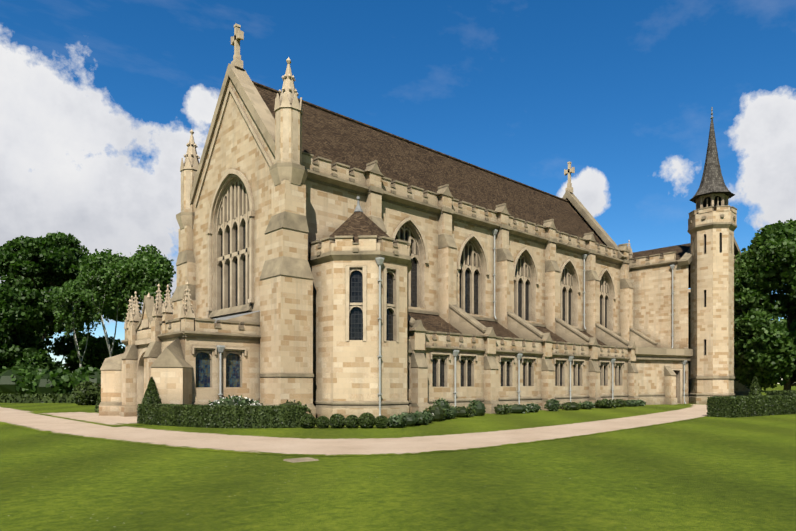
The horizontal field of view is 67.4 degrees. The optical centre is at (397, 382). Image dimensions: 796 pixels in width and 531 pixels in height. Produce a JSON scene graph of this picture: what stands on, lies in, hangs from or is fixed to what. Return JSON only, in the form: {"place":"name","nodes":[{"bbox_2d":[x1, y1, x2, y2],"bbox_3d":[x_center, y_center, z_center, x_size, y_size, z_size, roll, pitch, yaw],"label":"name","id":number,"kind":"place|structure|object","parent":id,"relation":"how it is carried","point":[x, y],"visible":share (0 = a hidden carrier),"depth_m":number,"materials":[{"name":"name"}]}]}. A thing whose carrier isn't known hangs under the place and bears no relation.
{"place":"outdoors","nodes":[
{"label":"outdoors","id":0,"kind":"place"},
{"bbox_2d":[0,384,795,530],"bbox_3d":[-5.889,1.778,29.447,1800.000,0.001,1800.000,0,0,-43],"label":"lawn","id":1,"kind":"structure","parent":0,"point":[717,474],"depth_m":10.72,"materials":[{"name":"green plant"}]},
{"bbox_2d":[0,365,45,393],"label":"garden shrub","id":2,"kind":"object","parent":1,"relation":"on","point":[11,379],"visible":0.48,"depth_m":64.26,"materials":[{"name":"green plant"}]},
{"bbox_2d":[0,393,74,402],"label":"hedge","id":3,"kind":"object","parent":1,"relation":"on","point":[36,398],"visible":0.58,"depth_m":51.70,"materials":[{"name":"green plant"}]},
{"bbox_2d":[18,368,75,393],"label":"garden shrub","id":4,"kind":"object","parent":1,"relation":"on","point":[58,380],"visible":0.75,"depth_m":60.56,"materials":[{"name":"green plant"}]},
{"bbox_2d":[0,232,141,373],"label":"beech tree","id":5,"kind":"object","parent":1,"relation":"on","point":[39,271],"visible":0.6,"depth_m":85.22,"materials":[{"name":"green plant"}]},
{"bbox_2d":[51,276,103,367],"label":"birch tree","id":6,"kind":"object","parent":1,"relation":"on","point":[67,294],"visible":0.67,"depth_m":77.78,"materials":[{"name":"green plant"}]},
{"bbox_2d":[71,381,99,404],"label":"bush","id":7,"kind":"object","parent":1,"relation":"on","point":[85,393],"visible":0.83,"depth_m":46.35,"materials":[{"name":"green plant"}]},
{"bbox_2d":[70,365,100,389],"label":"garden shrub","id":8,"kind":"object","parent":1,"relation":"on","point":[82,374],"visible":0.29,"depth_m":59.20,"materials":[{"name":"green plant"}]},
{"bbox_2d":[94,386,100,411],"bbox_3d":[-17.511,0.596,35.911,1.414,2.474,1.382,0,0,-43],"label":"topiary cone","id":9,"kind":"object","parent":1,"relation":"on","point":[98,402],"visible":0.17,"depth_m":35.50,"materials":[{"name":"green plant"}]},
{"bbox_2d":[77,248,126,356],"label":"birch tree","id":10,"kind":"object","parent":1,"relation":"on","point":[93,268],"visible":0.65,"depth_m":68.94,"materials":[{"name":"green plant"}]},
{"bbox_2d":[104,244,175,321],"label":"birch tree","id":11,"kind":"object","parent":1,"relation":"on","point":[142,272],"visible":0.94,"depth_m":66.41,"materials":[{"name":"green plant"}]},
{"bbox_2d":[137,377,161,422],"bbox_3d":[-10.696,0.746,26.050,1.268,2.063,1.280,0,0,-43],"label":"topiary cone","id":12,"kind":"object","parent":1,"relation":"on","point":[151,394],"visible":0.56,"depth_m":25.81,"materials":[{"name":"green plant"}]},
{"bbox_2d":[99,282,260,416],"bbox_3d":[-11.102,-1.429,30.673,6.021,6.792,9.561,0,0,-43],"label":"entrance porch","id":13,"kind":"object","parent":1,"relation":"on","point":[187,357],"visible":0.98,"depth_m":28.51,"materials":[{"name":"stone"}]},
{"bbox_2d":[137,403,306,428],"bbox_3d":[-7.454,1.344,24.423,7.960,0.920,2.105,0,0,17],"label":"hedge","id":14,"kind":"object","parent":1,"relation":"on","point":[232,416],"visible":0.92,"depth_m":23.40,"materials":[{"name":"green plant"}]},
{"bbox_2d":[208,394,262,405],"bbox_3d":[-7.096,1.169,26.428,2.580,1.321,2.787,0,0,-43],"label":"flowering bush","id":15,"kind":"object","parent":1,"relation":"on","point":[235,400],"visible":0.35,"depth_m":25.92,"materials":[{"name":"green plant"}]},
{"bbox_2d":[170,57,315,417],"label":"chapel corner turrets","id":16,"kind":"object","parent":1,"relation":"on","point":[286,334],"visible":0.79,"depth_m":28.67,"materials":[{"name":"stone"}]},
{"bbox_2d":[280,400,311,414],"bbox_3d":[-4.770,1.319,26.499,1.788,1.107,1.814,0,0,-43],"label":"shrub","id":17,"kind":"object","parent":1,"relation":"on","point":[297,403],"visible":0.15,"depth_m":26.36,"materials":[{"name":"green plant"}]},
{"bbox_2d":[283,457,318,462],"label":"stone slab","id":18,"kind":"structure","parent":1,"relation":"on","point":[295,460],"depth_m":13.55,"materials":[{"name":"beige stone"}]},
{"bbox_2d":[300,414,315,427],"bbox_3d":[-3.503,1.524,23.224,0.658,0.613,0.656,0,0,-43],"label":"box ball","id":19,"kind":"object","parent":1,"relation":"on","point":[307,420],"visible":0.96,"depth_m":23.03,"materials":[{"name":"green plant"}]},
{"bbox_2d":[316,416,328,428],"bbox_3d":[-2.924,1.556,23.212,0.575,0.549,0.583,0,0,-43],"label":"box ball","id":20,"kind":"object","parent":1,"relation":"on","point":[322,422],"visible":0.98,"depth_m":23.04,"materials":[{"name":"green plant"}]},
{"bbox_2d":[329,413,344,428],"bbox_3d":[-2.349,1.519,23.218,0.671,0.644,0.685,0,0,-43],"label":"box ball","id":21,"kind":"object","parent":1,"relation":"on","point":[336,420],"visible":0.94,"depth_m":23.02,"materials":[{"name":"green plant"}]},
{"bbox_2d":[345,415,358,428],"bbox_3d":[-1.777,1.540,23.213,0.613,0.587,0.609,0,0,-43],"label":"box ball","id":22,"kind":"object","parent":1,"relation":"on","point":[351,421],"visible":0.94,"depth_m":23.03,"materials":[{"name":"green plant"}]},
{"bbox_2d":[0,404,707,455],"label":"path gravel","id":23,"kind":"structure","parent":1,"relation":"on","point":[89,425],"depth_m":19.52,"materials":[{"name":"beige gravel"}]},
{"bbox_2d":[308,196,412,418],"bbox_3d":[-1.893,-3.893,30.870,5.362,11.380,5.376,0,0,-43],"label":"stair turret","id":24,"kind":"object","parent":1,"relation":"on","point":[360,261],"visible":1,"depth_m":28.69,"materials":[{"name":"beige stone"}]},
{"bbox_2d":[358,412,375,428],"bbox_3d":[-1.204,1.496,23.206,0.718,0.679,0.715,0,0,-43],"label":"box ball","id":25,"kind":"object","parent":1,"relation":"on","point":[366,420],"visible":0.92,"depth_m":23.00,"materials":[{"name":"green plant"}]},
{"bbox_2d":[375,415,388,428],"bbox_3d":[-0.633,1.552,23.203,0.601,0.579,0.603,0,0,-43],"label":"box ball","id":26,"kind":"object","parent":1,"relation":"on","point":[381,421],"visible":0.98,"depth_m":23.04,"materials":[{"name":"green plant"}]},
{"bbox_2d":[388,414,405,427],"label":"border shrub","id":27,"kind":"object","parent":1,"relation":"on","point":[397,421],"visible":0.94,"depth_m":23.28,"materials":[{"name":"green plant"}]},
{"bbox_2d":[401,412,420,426],"bbox_3d":[0.460,1.505,24.248,1.013,0.628,0.862,0,0,-43],"label":"border shrub","id":28,"kind":"object","parent":1,"relation":"on","point":[411,419],"visible":0.77,"depth_m":24.00,"materials":[{"name":"green plant"}]},
{"bbox_2d":[190,24,633,386],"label":"chapel nave walls","id":29,"kind":"structure","parent":1,"relation":"on","point":[539,269],"depth_m":36.28,"materials":[{"name":"beige stone"}]},
{"bbox_2d":[252,81,604,244],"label":"roof","id":30,"kind":"structure","parent":29,"relation":"on","point":[334,137],"depth_m":40.73,"materials":[{"name":"brown tile"}]},
{"bbox_2d":[412,410,429,424],"bbox_3d":[0.870,1.512,25.152,0.836,0.661,1.105,0,0,-24],"label":"border shrub","id":31,"kind":"object","parent":1,"relation":"on","point":[424,418],"visible":0.5,"depth_m":24.86,"materials":[{"name":"green plant"}]},
{"bbox_2d":[422,410,434,422],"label":"border shrub","id":32,"kind":"object","parent":1,"relation":"on","point":[427,413],"visible":0.29,"depth_m":25.88,"materials":[{"name":"green plant"}]},
{"bbox_2d":[423,404,445,421],"bbox_3d":[1.685,1.429,27.447,1.088,0.900,0.927,0,0,-43],"label":"border shrub","id":33,"kind":"object","parent":1,"relation":"on","point":[437,411],"visible":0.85,"depth_m":27.13,"materials":[{"name":"green plant"}]},
{"bbox_2d":[433,398,450,419],"bbox_3d":[2.091,1.244,28.519,0.975,1.067,0.960,0,0,-43],"label":"border shrub","id":34,"kind":"object","parent":1,"relation":"on","point":[443,403],"visible":0.38,"depth_m":28.29,"materials":[{"name":"green plant"}]},
{"bbox_2d":[446,405,456,418],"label":"border shrub","id":35,"kind":"object","parent":1,"relation":"on","point":[453,414],"visible":0.46,"depth_m":29.14,"materials":[{"name":"green plant"}]},
{"bbox_2d":[455,406,475,417],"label":"border shrub","id":36,"kind":"object","parent":1,"relation":"on","point":[463,411],"visible":0.92,"depth_m":30.20,"materials":[{"name":"green plant"}]},
{"bbox_2d":[466,400,485,415],"bbox_3d":[4.194,1.379,31.714,1.078,0.948,0.801,0,0,-16],"label":"border shrub","id":37,"kind":"object","parent":1,"relation":"on","point":[478,406],"visible":0.94,"depth_m":31.47,"materials":[{"name":"green plant"}]},
{"bbox_2d":[494,404,510,414],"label":"border shrub","id":38,"kind":"object","parent":1,"relation":"on","point":[501,409],"visible":0.98,"depth_m":33.10,"materials":[{"name":"green plant"}]},
{"bbox_2d":[505,404,530,413],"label":"border shrub","id":39,"kind":"object","parent":1,"relation":"on","point":[516,408],"visible":0.81,"depth_m":34.09,"materials":[{"name":"green plant"}]},
{"bbox_2d":[525,403,540,411],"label":"border shrub","id":40,"kind":"object","parent":1,"relation":"on","point":[533,407],"visible":0.85,"depth_m":35.29,"materials":[{"name":"green plant"}]},
{"bbox_2d":[408,229,657,413],"bbox_3d":[10.541,-4.312,41.715,30.060,12.220,4.250,0,0,-43],"label":"side aisle","id":41,"kind":"object","parent":1,"relation":"on","point":[519,361],"visible":0.9,"depth_m":36.97,"materials":[{"name":"beige stone"}]},
{"bbox_2d":[544,399,561,410],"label":"border shrub","id":42,"kind":"object","parent":1,"relation":"on","point":[552,405],"visible":0.98,"depth_m":36.70,"materials":[{"name":"green plant"}]},
{"bbox_2d":[560,402,580,409],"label":"border shrub","id":43,"kind":"object","parent":1,"relation":"on","point":[570,406],"visible":1,"depth_m":38.03,"materials":[{"name":"green plant"}]},
{"bbox_2d":[577,400,594,408],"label":"border shrub","id":44,"kind":"object","parent":1,"relation":"on","point":[588,404],"visible":0.9,"depth_m":39.29,"materials":[{"name":"green plant"}]},
{"bbox_2d":[595,399,619,407],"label":"border shrub","id":45,"kind":"object","parent":1,"relation":"on","point":[606,403],"visible":1,"depth_m":40.92,"materials":[{"name":"green plant"}]},
{"bbox_2d":[612,399,626,406],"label":"border shrub","id":46,"kind":"object","parent":1,"relation":"on","point":[622,402],"visible":0.65,"depth_m":42.50,"materials":[{"name":"green plant"}]},
{"bbox_2d":[625,399,637,406],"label":"border shrub","id":47,"kind":"object","parent":1,"relation":"on","point":[630,403],"visible":0.96,"depth_m":43.76,"materials":[{"name":"green plant"}]},
{"bbox_2d":[635,399,645,405],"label":"border shrub","id":48,"kind":"object","parent":1,"relation":"on","point":[641,403],"visible":0.83,"depth_m":44.85,"materials":[{"name":"green plant"}]},
{"bbox_2d":[635,347,692,404],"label":"porch","id":49,"kind":"object","parent":1,"relation":"on","point":[663,376],"visible":0.96,"depth_m":48.18,"materials":[{"name":"beige stone"}]},
{"bbox_2d":[628,238,749,396],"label":"church transept","id":50,"kind":"structure","parent":1,"relation":"on","point":[660,279],"depth_m":51.82,"materials":[{"name":"beige stone"}]},
{"bbox_2d":[706,395,795,417],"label":"hedge","id":51,"kind":"object","parent":1,"relation":"on","point":[741,406],"visible":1,"depth_m":31.09,"materials":[{"name":"green plant"}]},
{"bbox_2d":[748,376,761,395],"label":"topiary cone","id":52,"kind":"object","parent":1,"relation":"on","point":[754,389],"visible":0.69,"depth_m":50.01,"materials":[{"name":"green plant"}]},
{"bbox_2d":[734,219,795,391],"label":"lime tree","id":53,"kind":"object","parent":1,"relation":"on","point":[764,343],"visible":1,"depth_m":52.06,"materials":[{"name":"green plant"}]},
{"bbox_2d":[765,390,795,396],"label":"hedge","id":54,"kind":"object","parent":1,"relation":"on","point":[784,392],"visible":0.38,"depth_m":34.56,"materials":[{"name":"green plant"}]},
{"bbox_2d":[776,318,795,335],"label":"tree","id":55,"kind":"object","parent":1,"relation":"on","point":[782,323],"visible":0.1,"depth_m":103.51,"materials":[{"name":"green plant"}]},
{"bbox_2d":[0,0,795,383],"label":"sky","id":56,"kind":"structure","parent":0,"point":[101,101],"materials":[{"name":"blue"}]},
{"bbox_2d":[687,107,736,403],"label":"turret","id":57,"kind":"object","parent":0,"point":[712,223],"depth_m":48.72,"materials":[{"name":"beige stone"}]}
]}

